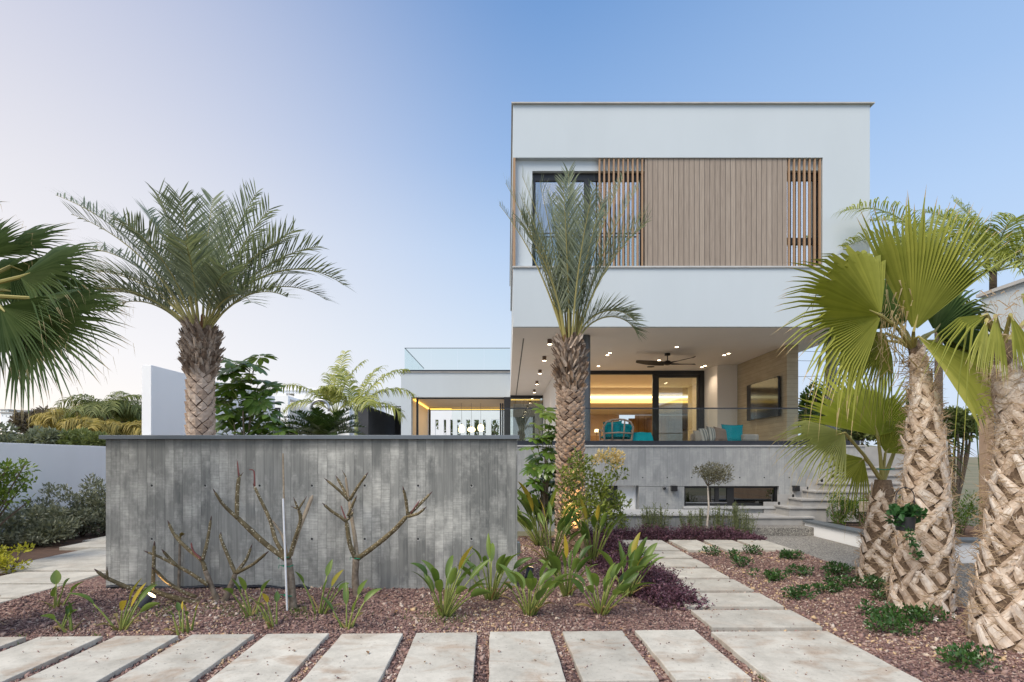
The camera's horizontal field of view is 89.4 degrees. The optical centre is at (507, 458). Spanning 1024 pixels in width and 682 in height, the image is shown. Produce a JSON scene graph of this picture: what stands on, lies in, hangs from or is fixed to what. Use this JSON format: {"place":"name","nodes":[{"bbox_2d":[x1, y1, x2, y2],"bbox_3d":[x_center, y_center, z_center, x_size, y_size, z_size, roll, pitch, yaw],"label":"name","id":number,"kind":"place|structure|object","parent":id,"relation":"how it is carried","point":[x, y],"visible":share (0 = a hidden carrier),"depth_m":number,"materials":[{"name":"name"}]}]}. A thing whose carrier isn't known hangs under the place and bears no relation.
{"place":"outdoors","nodes":[
{"label":"outdoors","id":0,"kind":"place"},
{"bbox_2d":[0,523,105,575],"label":"soil ground","id":1,"kind":"structure","parent":0,"point":[37,552],"depth_m":8.46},
{"bbox_2d":[0,541,34,572],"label":"golden shrub","id":2,"kind":"object","parent":1,"relation":"on","point":[5,561],"visible":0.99,"depth_m":6.71,"materials":[{"name":"yellow plant"}]},
{"bbox_2d":[0,457,40,525],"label":"garden tree","id":3,"kind":"object","parent":1,"relation":"on","point":[6,492],"visible":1,"depth_m":7.21,"materials":[{"name":"green plant"}]},
{"bbox_2d":[0,508,65,548],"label":"hedge shrub","id":4,"kind":"object","parent":1,"relation":"on","point":[7,538],"visible":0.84,"depth_m":8.58,"materials":[{"name":"green plant"}]},
{"bbox_2d":[0,502,82,542],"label":"hedge shrub","id":5,"kind":"object","parent":1,"relation":"on","point":[60,525],"visible":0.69,"depth_m":8.89,"materials":[{"name":"green plant"}]},
{"bbox_2d":[0,548,105,572],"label":"stepping slab","id":6,"kind":"structure","parent":1,"relation":"on","point":[88,560],"depth_m":7.12,"materials":[{"name":"concrete"}]},
{"bbox_2d":[9,482,97,539],"bbox_3d":[-8.386,0.964,9.586,1.424,1.090,1.156,0,0,0],"label":"hedge shrub","id":7,"kind":"object","parent":1,"relation":"on","point":[51,492],"visible":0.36,"depth_m":9.55,"materials":[{"name":"green plant"}]},
{"bbox_2d":[37,487,105,535],"bbox_3d":[-8.177,1.061,9.905,1.140,1.030,1.291,0,0,32],"label":"hedge shrub","id":8,"kind":"object","parent":1,"relation":"on","point":[92,518],"visible":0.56,"depth_m":9.90,"materials":[{"name":"green plant"}]},
{"bbox_2d":[69,473,105,532],"bbox_3d":[-8.070,0.909,10.427,1.423,1.268,1.132,0,0,24],"label":"hedge shrub","id":9,"kind":"object","parent":1,"relation":"on","point":[99,483],"visible":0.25,"depth_m":10.30,"materials":[{"name":"green plant"}]},
{"bbox_2d":[0,538,1023,681],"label":"gravel ground","id":10,"kind":"structure","parent":0,"point":[96,582],"depth_m":4.80,"materials":[{"name":"brown gravel"}]},
{"bbox_2d":[0,584,62,598],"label":"stepping slab","id":11,"kind":"structure","parent":10,"relation":"on","point":[11,591],"depth_m":5.72,"materials":[{"name":"concrete"}]},
{"bbox_2d":[0,636,102,681],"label":"stepping slab","id":12,"kind":"structure","parent":10,"relation":"on","point":[16,662],"depth_m":3.86,"materials":[{"name":"concrete"}]},
{"bbox_2d":[0,572,105,584],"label":"stepping slab","id":13,"kind":"structure","parent":10,"relation":"on","point":[29,578],"depth_m":6.29,"materials":[{"name":"concrete"}]},
{"bbox_2d":[38,570,81,608],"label":"bird of paradise","id":14,"kind":"object","parent":10,"relation":"on","point":[55,577],"visible":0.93,"depth_m":5.11,"materials":[{"name":"green plant"}]},
{"bbox_2d":[0,201,134,623],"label":"fan palm","id":15,"kind":"object","parent":10,"relation":"on","point":[43,311],"visible":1,"depth_m":4.10,"materials":[{"name":"plant"}]},
{"bbox_2d":[19,635,177,681],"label":"stepping slab","id":16,"kind":"structure","parent":10,"relation":"on","point":[121,653],"depth_m":3.71,"materials":[{"name":"concrete"}]},
{"bbox_2d":[68,578,160,630],"bbox_3d":[-3.357,1.300,4.420,0.655,0.450,0.663,0,0,-38],"label":"bird of paradise","id":17,"kind":"object","parent":10,"relation":"on","point":[123,624],"visible":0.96,"depth_m":4.49,"materials":[{"name":"green plant"}]},
{"bbox_2d":[94,516,268,602],"bbox_3d":[-3.141,1.065,5.171,1.534,0.945,0.578,0,0,0],"label":"frangipani","id":18,"kind":"object","parent":10,"relation":"on","point":[210,584],"visible":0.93,"depth_m":5.19,"materials":[{"name":"brown plant"}]},
{"bbox_2d":[112,634,253,681],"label":"stepping slab","id":19,"kind":"structure","parent":10,"relation":"on","point":[171,664],"depth_m":3.72,"materials":[{"name":"concrete"}]},
{"bbox_2d":[56,177,354,434],"bbox_3d":[-4.712,-1.437,7.805,4.679,5.973,2.380,0,0,0],"label":"date palm","id":20,"kind":"object","parent":10,"relation":"on","point":[197,277],"visible":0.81,"depth_m":7.80,"materials":[{"name":"green plant"}]},
{"bbox_2d":[224,576,270,617],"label":"bird of paradise","id":21,"kind":"object","parent":10,"relation":"on","point":[242,581],"visible":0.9,"depth_m":4.79,"materials":[{"name":"green plant"}]},
{"bbox_2d":[213,461,312,608],"bbox_3d":[-2.360,0.774,5.075,0.843,1.509,0.473,0,0,-16],"label":"frangipani","id":22,"kind":"object","parent":10,"relation":"on","point":[291,585],"visible":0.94,"depth_m":5.01,"materials":[{"name":"brown plant"}]},
{"bbox_2d":[249,591,279,628],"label":"bird of paradise","id":23,"kind":"object","parent":10,"relation":"on","point":[268,622],"visible":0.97,"depth_m":4.52,"materials":[{"name":"green plant"}]},
{"bbox_2d":[207,633,328,681],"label":"stepping slab","id":24,"kind":"structure","parent":10,"relation":"on","point":[284,663],"depth_m":3.72,"materials":[{"name":"concrete"}]},
{"bbox_2d":[296,559,348,614],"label":"bird of paradise","id":25,"kind":"object","parent":10,"relation":"on","point":[327,572],"visible":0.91,"depth_m":4.88,"materials":[{"name":"green plant"}]},
{"bbox_2d":[321,580,381,629],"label":"bird of paradise","id":26,"kind":"object","parent":10,"relation":"on","point":[369,594],"visible":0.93,"depth_m":4.55,"materials":[{"name":"green plant"}]},
{"bbox_2d":[301,633,402,681],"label":"stepping slab","id":27,"kind":"structure","parent":10,"relation":"on","point":[359,664],"depth_m":3.73,"materials":[{"name":"concrete"}]},
{"bbox_2d":[322,471,432,596],"bbox_3d":[-1.368,0.832,5.310,1.178,1.416,0.410,0,0,15],"label":"frangipani","id":28,"kind":"object","parent":10,"relation":"on","point":[357,557],"visible":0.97,"depth_m":5.40,"materials":[{"name":"brown plant"}]},
{"bbox_2d":[18,598,765,680],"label":"weeds","id":29,"kind":"object","parent":10,"relation":"on","point":[299,610],"visible":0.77,"depth_m":4.88,"materials":[{"name":"green plant"}]},
{"bbox_2d":[396,632,476,681],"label":"stepping slab","id":30,"kind":"structure","parent":10,"relation":"on","point":[448,651],"depth_m":3.75,"materials":[{"name":"concrete"}]},
{"bbox_2d":[411,546,492,616],"bbox_3d":[-0.470,1.155,4.812,0.689,0.695,0.774,0,0,-37],"label":"bird of paradise","id":31,"kind":"object","parent":10,"relation":"on","point":[444,608],"visible":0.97,"depth_m":4.82,"materials":[{"name":"green plant"}]},
{"bbox_2d":[458,533,537,600],"bbox_3d":[-0.101,1.133,5.304,0.832,0.689,0.697,0,0,0],"label":"bird of paradise","id":32,"kind":"object","parent":10,"relation":"on","point":[502,560],"visible":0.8,"depth_m":5.30,"materials":[{"name":"green plant"}]},
{"bbox_2d":[489,631,565,681],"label":"stepping slab","id":33,"kind":"structure","parent":10,"relation":"on","point":[511,659],"depth_m":3.74,"materials":[{"name":"concrete"}]},
{"bbox_2d":[497,560,571,616],"bbox_3d":[0.245,1.211,4.767,0.730,0.564,0.727,0,0,0],"label":"bird of paradise","id":34,"kind":"object","parent":10,"relation":"on","point":[530,609],"visible":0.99,"depth_m":4.80,"materials":[{"name":"green plant"}]},
{"bbox_2d":[517,482,557,545],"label":"bird of paradise","id":35,"kind":"object","parent":10,"relation":"on","point":[527,502],"visible":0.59,"depth_m":8.43,"materials":[{"name":"green plant"}]},
{"bbox_2d":[517,403,558,543],"bbox_3d":[0.563,0.294,8.700,0.914,2.429,0.975,0,0,0],"label":"umbrella plant","id":36,"kind":"object","parent":10,"relation":"on","point":[534,467],"visible":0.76,"depth_m":8.55,"materials":[{"name":"green plant"}]},
{"bbox_2d":[517,499,582,560],"bbox_3d":[0.588,1.006,6.965,0.916,0.928,0.767,0,0,36],"label":"bird of paradise","id":37,"kind":"object","parent":10,"relation":"on","point":[565,522],"visible":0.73,"depth_m":6.93,"materials":[{"name":"green plant"}]},
{"bbox_2d":[535,534,596,596],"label":"bird of paradise","id":38,"kind":"object","parent":10,"relation":"on","point":[554,561],"visible":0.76,"depth_m":5.36,"materials":[{"name":"green plant"}]},
{"bbox_2d":[499,161,651,552],"bbox_3d":[1.090,-1.699,8.247,2.395,6.498,1.705,0,0,-22],"label":"date palm","id":39,"kind":"object","parent":10,"relation":"on","point":[570,374],"visible":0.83,"depth_m":8.13,"materials":[{"name":"green plant"}]},
{"bbox_2d":[556,498,626,565],"bbox_3d":[1.127,1.021,7.142,0.871,0.983,0.758,0,0,29],"label":"bird of paradise","id":40,"kind":"object","parent":10,"relation":"on","point":[594,523],"visible":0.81,"depth_m":7.08,"materials":[{"name":"green plant"}]},
{"bbox_2d":[552,447,632,556],"bbox_3d":[1.203,0.665,7.405,1.162,1.674,0.848,0,0,0],"label":"shrub","id":41,"kind":"object","parent":10,"relation":"on","point":[615,505],"visible":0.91,"depth_m":7.32,"materials":[{"name":"green plant"}]},
{"bbox_2d":[563,631,658,681],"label":"stepping slab","id":42,"kind":"structure","parent":10,"relation":"on","point":[618,662],"depth_m":3.75,"materials":[{"name":"concrete"}]},
{"bbox_2d":[570,552,655,615],"bbox_3d":[0.957,1.181,4.852,0.762,0.626,0.811,0,0,0],"label":"bird of paradise","id":43,"kind":"object","parent":10,"relation":"on","point":[628,576],"visible":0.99,"depth_m":4.81,"materials":[{"name":"green plant"}]},
{"bbox_2d":[597,533,662,597],"bbox_3d":[1.327,1.169,5.611,0.598,0.701,0.657,0,0,43],"label":"bird of paradise","id":44,"kind":"object","parent":10,"relation":"on","point":[635,554],"visible":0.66,"depth_m":5.59,"materials":[{"name":"green plant"}]},
{"bbox_2d":[572,522,713,610],"bbox_3d":[1.539,1.301,7.192,1.103,0.398,4.448,0,0,0],"label":"purple ground cover","id":45,"kind":"object","parent":10,"relation":"on","point":[669,589],"visible":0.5,"depth_m":5.78,"materials":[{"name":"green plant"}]},
{"bbox_2d":[650,559,709,567],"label":"stepping slab","id":46,"kind":"structure","parent":10,"relation":"on","point":[681,563],"depth_m":7.12,"materials":[{"name":"concrete"}]},
{"bbox_2d":[650,568,728,578],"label":"stepping slab","id":47,"kind":"structure","parent":10,"relation":"on","point":[704,573],"depth_m":6.52,"materials":[{"name":"concrete"}]},
{"bbox_2d":[635,630,750,681],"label":"stepping slab","id":48,"kind":"structure","parent":10,"relation":"on","point":[697,662],"depth_m":3.76,"materials":[{"name":"concrete"}]},
{"bbox_2d":[669,540,718,552],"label":"stepping slab","id":49,"kind":"structure","parent":10,"relation":"on","point":[693,546],"depth_m":8.62,"materials":[{"name":"concrete"}]},
{"bbox_2d":[668,579,753,592],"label":"stepping slab","id":50,"kind":"structure","parent":10,"relation":"on","point":[715,586],"depth_m":5.85,"materials":[{"name":"concrete"}]},
{"bbox_2d":[703,540,756,551],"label":"stepping slab","id":51,"kind":"structure","parent":10,"relation":"on","point":[725,545],"depth_m":8.70,"materials":[{"name":"concrete"}]},
{"bbox_2d":[677,593,783,609],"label":"stepping slab","id":52,"kind":"structure","parent":10,"relation":"on","point":[743,601],"depth_m":5.19,"materials":[{"name":"concrete"}]},
{"bbox_2d":[691,610,821,630],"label":"stepping slab","id":53,"kind":"structure","parent":10,"relation":"on","point":[754,620],"depth_m":4.62,"materials":[{"name":"concrete"}]},
{"bbox_2d":[737,540,794,551],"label":"stepping slab","id":54,"kind":"structure","parent":10,"relation":"on","point":[766,546],"depth_m":8.59,"materials":[{"name":"concrete"}]},
{"bbox_2d":[780,583,815,600],"bbox_3d":[3.092,1.416,5.462,0.392,0.199,0.318,0,0,0],"label":"natal plum","id":55,"kind":"object","parent":10,"relation":"on","point":[797,593],"visible":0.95,"depth_m":5.43,"materials":[{"name":"green plant"}]},
{"bbox_2d":[711,631,921,681],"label":"stepping slab","id":56,"kind":"structure","parent":10,"relation":"on","point":[772,659],"depth_m":3.75,"materials":[{"name":"concrete"}]},
{"bbox_2d":[771,367,976,584],"bbox_3d":[4.483,0.137,6.338,3.130,2.883,0.989,0,0,-19],"label":"fan palm","id":57,"kind":"object","parent":10,"relation":"on","point":[877,531],"visible":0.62,"depth_m":6.20,"materials":[{"name":"plant"}]},
{"bbox_2d":[853,598,913,620],"bbox_3d":[3.500,1.420,4.820,0.383,0.190,0.397,0,0,-25],"label":"natal plum","id":58,"kind":"object","parent":10,"relation":"on","point":[876,609],"visible":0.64,"depth_m":4.82,"materials":[{"name":"green plant"}]},
{"bbox_2d":[862,609,925,635],"bbox_3d":[3.271,1.421,4.441,0.508,0.192,0.366,0,0,0],"label":"natal plum","id":59,"kind":"object","parent":10,"relation":"on","point":[900,620],"visible":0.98,"depth_m":4.39,"materials":[{"name":"green plant"}]},
{"bbox_2d":[774,185,1021,614],"bbox_3d":[4.068,-0.568,5.380,3.257,4.238,1.493,0,0,0],"label":"fan palm","id":60,"kind":"object","parent":10,"relation":"on","point":[864,294],"visible":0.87,"depth_m":5.04,"materials":[{"name":"plant"}]},
{"bbox_2d":[884,487,928,559],"bbox_3d":[3.685,0.599,4.789,0.404,0.665,0.254,0,0,0],"label":"hanging pot","id":61,"kind":"object","parent":60,"relation":"hanging from","point":[905,518],"visible":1,"depth_m":4.76,"materials":[{"name":"green plant"}]},
{"bbox_2d":[902,602,955,624],"bbox_3d":[3.797,1.417,4.691,0.382,0.197,0.358,0,0,0],"label":"natal plum","id":62,"kind":"object","parent":10,"relation":"on","point":[917,611],"visible":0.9,"depth_m":4.67,"materials":[{"name":"green plant"}]},
{"bbox_2d":[934,641,1001,673],"bbox_3d":[3.279,1.418,3.703,0.484,0.200,0.315,0,0,-20],"label":"natal plum","id":63,"kind":"object","parent":10,"relation":"on","point":[960,654],"visible":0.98,"depth_m":3.69,"materials":[{"name":"green plant"}]},
{"bbox_2d":[915,282,1023,653],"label":"fan palm","id":64,"kind":"object","parent":10,"relation":"on","point":[995,611],"visible":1,"depth_m":4.06,"materials":[{"name":"plant"}]},
{"bbox_2d":[0,0,1023,456],"label":"sky","id":65,"kind":"structure","parent":0,"point":[383,127],"materials":[{"name":"blue"}]},
{"bbox_2d":[517,457,978,537],"bbox_3d":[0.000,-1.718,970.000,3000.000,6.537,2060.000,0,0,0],"label":"ground","id":66,"kind":"structure","parent":0,"point":[968,484],"depth_m":24.18,"materials":[{"name":"grey concrete"}]},
{"bbox_2d":[0,421,20,442],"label":"tree","id":67,"kind":"object","parent":66,"relation":"on","point":[6,435],"visible":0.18,"depth_m":21.90,"materials":[{"name":"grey plant"}]},
{"bbox_2d":[7,405,49,432],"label":"tree","id":68,"kind":"object","parent":66,"relation":"on","point":[16,421],"visible":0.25,"depth_m":44.11,"materials":[{"name":"grey plant"}]},
{"bbox_2d":[32,426,67,444],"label":"tree","id":69,"kind":"object","parent":66,"relation":"on","point":[47,436],"visible":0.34,"depth_m":19.65,"materials":[{"name":"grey plant"}]},
{"bbox_2d":[0,443,105,531],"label":"boundary wall","id":70,"kind":"structure","parent":66,"relation":"on","point":[72,466],"depth_m":10.68,"materials":[{"name":"paint"}]},
{"bbox_2d":[34,402,112,427],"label":"feather palm","id":71,"kind":"object","parent":66,"relation":"on","point":[54,415],"visible":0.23,"depth_m":28.71,"materials":[{"name":"yellow plant"}]},
{"bbox_2d":[54,426,93,444],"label":"tree","id":72,"kind":"object","parent":66,"relation":"on","point":[72,437],"visible":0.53,"depth_m":19.70,"materials":[{"name":"green plant"}]},
{"bbox_2d":[56,417,128,434],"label":"feather palm","id":73,"kind":"object","parent":66,"relation":"on","point":[94,424],"visible":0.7,"depth_m":24.28,"materials":[{"name":"yellow plant"}]},
{"bbox_2d":[78,430,106,445],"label":"tree","id":74,"kind":"object","parent":66,"relation":"on","point":[89,438],"visible":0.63,"depth_m":18.76,"materials":[{"name":"green plant"}]},
{"bbox_2d":[53,391,141,421],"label":"feather palm","id":75,"kind":"object","parent":66,"relation":"on","point":[97,408],"visible":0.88,"depth_m":27.11,"materials":[{"name":"green plant"}]},
{"bbox_2d":[100,419,141,434],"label":"feather palm","id":76,"kind":"object","parent":66,"relation":"on","point":[134,427],"visible":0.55,"depth_m":25.19,"materials":[{"name":"yellow plant"}]},
{"bbox_2d":[142,365,274,434],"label":"screen wall","id":77,"kind":"structure","parent":66,"relation":"on","point":[163,400],"depth_m":14.43,"materials":[{"name":"paint"}]},
{"bbox_2d":[99,435,518,588],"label":"garden wall","id":78,"kind":"structure","parent":66,"relation":"on","point":[154,483],"depth_m":5.75,"materials":[{"name":"concrete"}]},
{"bbox_2d":[272,388,379,434],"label":"neighbour house","id":79,"kind":"structure","parent":66,"relation":"on","point":[285,398],"depth_m":30.00,"materials":[{"name":"paint"}]},
{"bbox_2d":[380,408,512,434],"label":"courtyard wall","id":80,"kind":"structure","parent":66,"relation":"on","point":[448,416],"depth_m":36.00,"materials":[{"name":"paint"}]},
{"bbox_2d":[339,102,874,530],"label":"white house","id":81,"kind":"structure","parent":66,"relation":"on","point":[747,201],"depth_m":11.03,"materials":[{"name":"paint"}]},
{"bbox_2d":[532,173,643,265],"bbox_3d":[1.734,-4.934,11.225,2.411,2.464,0.070,0,0,0],"label":"window","id":82,"kind":"structure","parent":81,"relation":"in","point":[548,177],"depth_m":11.19,"materials":[{"name":"black metal"}]},
{"bbox_2d":[598,418,633,440],"bbox_3d":[2.612,-0.531,12.536,0.788,0.823,0.728,0,0,0],"label":"armchair","id":83,"kind":"object","parent":81,"relation":"on","point":[612,432],"visible":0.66,"depth_m":12.21,"materials":[{"name":"teal fabric"}]},
{"bbox_2d":[590,371,703,440],"bbox_3d":[4.015,-1.458,16.570,4.510,2.677,0.140,0,0,0],"label":"sliding door","id":84,"kind":"structure","parent":81,"relation":"in","point":[699,375],"depth_m":16.52,"materials":[{"name":"black metal"}]},
{"bbox_2d":[684,486,776,505],"bbox_3d":[4.760,0.802,11.097,2.009,0.421,0.066,0,0,0],"label":"basement window","id":85,"kind":"structure","parent":81,"relation":"in","point":[693,495],"depth_m":11.10,"materials":[{"name":"black glass"}]},
{"bbox_2d":[747,376,779,420],"bbox_3d":[6.832,-1.562,13.840,0.095,1.005,1.720,0,0,0],"label":"television","id":86,"kind":"object","parent":81,"relation":"attached to","point":[764,394],"visible":1,"depth_m":13.68,"materials":[{"name":"black metal"}]},
{"bbox_2d":[790,173,817,265],"bbox_3d":[6.385,-4.940,11.224,0.820,2.475,0.077,0,0,0],"label":"window","id":87,"kind":"structure","parent":81,"relation":"in","point":[791,174],"depth_m":11.23,"materials":[{"name":"black metal"}]},
{"bbox_2d":[518,536,746,540],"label":"planting soil","id":88,"kind":"structure","parent":66,"relation":"on","point":[654,539],"depth_m":9.66,"materials":[{"name":"brown soil"}]},
{"bbox_2d":[591,522,767,540],"bbox_3d":[3.028,1.327,9.495,3.339,0.357,0.823,0,0,0],"label":"purple ground cover","id":89,"kind":"object","parent":88,"relation":"on","point":[685,533],"visible":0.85,"depth_m":9.37,"materials":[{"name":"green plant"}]},
{"bbox_2d":[692,461,734,528],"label":"standard tree","id":90,"kind":"object","parent":88,"relation":"on","point":[716,473],"visible":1,"depth_m":9.68,"materials":[{"name":"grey plant"}]},
{"bbox_2d":[588,509,737,535],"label":"planter wall","id":91,"kind":"structure","parent":66,"relation":"on","point":[675,521],"depth_m":10.00,"materials":[{"name":"concrete"}]},
{"bbox_2d":[739,525,813,535],"bbox_3d":[5.175,1.442,10.145,1.750,0.215,0.350,0,0,0],"label":"aggregate step","id":92,"kind":"object","parent":66,"relation":"on","point":[784,530],"visible":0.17,"depth_m":9.97,"materials":[{"name":"grey concrete"}]},
{"bbox_2d":[798,381,825,439],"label":"tree","id":93,"kind":"object","parent":66,"relation":"on","point":[804,395],"visible":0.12,"depth_m":15.98,"materials":[{"name":"green plant"}]},
{"bbox_2d":[737,447,903,524],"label":"staircase","id":94,"kind":"structure","parent":66,"relation":"on","point":[800,507],"depth_m":10.57,"materials":[{"name":"grey concrete"}]},
{"bbox_2d":[803,520,982,562],"bbox_3d":[7.430,1.355,8.805,3.140,0.390,2.950,0,0,0],"label":"white planter","id":95,"kind":"object","parent":66,"relation":"on","point":[833,531],"visible":0.3,"depth_m":9.04,"materials":[{"name":"paint"}]},
{"bbox_2d":[826,490,855,524],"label":"planter shrub","id":96,"kind":"object","parent":95,"relation":"in","point":[836,515],"visible":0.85,"depth_m":9.91,"materials":[{"name":"green plant"}]},
{"bbox_2d":[951,488,982,535],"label":"planter shrub","id":97,"kind":"object","parent":95,"relation":"in","point":[963,522],"visible":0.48,"depth_m":8.64,"materials":[{"name":"green plant"}]},
{"bbox_2d":[832,196,969,412],"bbox_3d":[8.265,-1.939,10.848,3.301,6.977,1.815,0,0,-27],"label":"queen palm","id":98,"kind":"object","parent":66,"relation":"on","point":[899,219],"visible":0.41,"depth_m":10.53,"materials":[{"name":"green plant"}]},
{"bbox_2d":[943,405,978,508],"bbox_3d":[12.926,-0.025,15.045,1.642,3.075,1.329,0,0,0],"label":"tree","id":99,"kind":"object","parent":66,"relation":"on","point":[969,422],"visible":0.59,"depth_m":14.77,"materials":[{"name":"green plant"}]},
{"bbox_2d":[900,197,1023,289],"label":"queen palm","id":100,"kind":"object","parent":66,"relation":"on","point":[1004,252],"visible":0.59,"depth_m":10.14,"materials":[{"name":"green plant"}]},
{"bbox_2d":[979,404,993,530],"bbox_3d":[8.588,0.225,9.280,0.135,2.650,0.160,0,0,0],"label":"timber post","id":101,"kind":"object","parent":66,"relation":"on","point":[983,447],"visible":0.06,"depth_m":9.26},
{"bbox_2d":[757,536,974,605],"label":"driveway","id":102,"kind":"structure","parent":0,"point":[824,549],"depth_m":8.47,"materials":[{"name":"grey concrete"}]},
{"bbox_2d":[957,563,974,576],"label":"driveway","id":103,"kind":"structure","parent":0,"point":[966,565],"depth_m":7.00,"materials":[{"name":"grey concrete"}]},
{"bbox_2d":[976,278,1023,439],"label":"side wall","id":104,"kind":"structure","parent":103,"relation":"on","point":[1009,289],"depth_m":9.02,"materials":[{"name":"white paint"}]},
{"label":"courtyard paving","id":105,"kind":"structure","parent":0,"visible":0},
{"bbox_2d":[214,354,298,434],"bbox_3d":[-4.400,-0.173,8.933,2.024,3.359,1.179,0,0,6],"label":"umbrella plant","id":106,"kind":"object","parent":105,"relation":"on","point":[256,402],"visible":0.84,"depth_m":8.88,"materials":[{"name":"green plant"}]},
{"bbox_2d":[276,350,366,415],"bbox_3d":[-4.687,-0.637,13.036,2.264,4.375,1.791,0,0,36],"label":"king palm","id":107,"kind":"object","parent":105,"relation":"on","point":[331,403],"visible":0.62,"depth_m":13.05,"materials":[{"name":"green plant"}]},
{"bbox_2d":[279,405,365,434],"bbox_3d":[-3.220,0.323,9.010,1.454,2.454,1.479,0,0,0],"label":"cycad","id":108,"kind":"object","parent":105,"relation":"on","point":[318,422],"visible":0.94,"depth_m":8.73,"materials":[{"name":"green plant"}]},
{"bbox_2d":[318,365,419,434],"bbox_3d":[-3.372,-0.412,12.368,2.147,3.924,1.816,0,0,32],"label":"king palm","id":109,"kind":"object","parent":105,"relation":"on","point":[361,401],"visible":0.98,"depth_m":12.38,"materials":[{"name":"green plant"}]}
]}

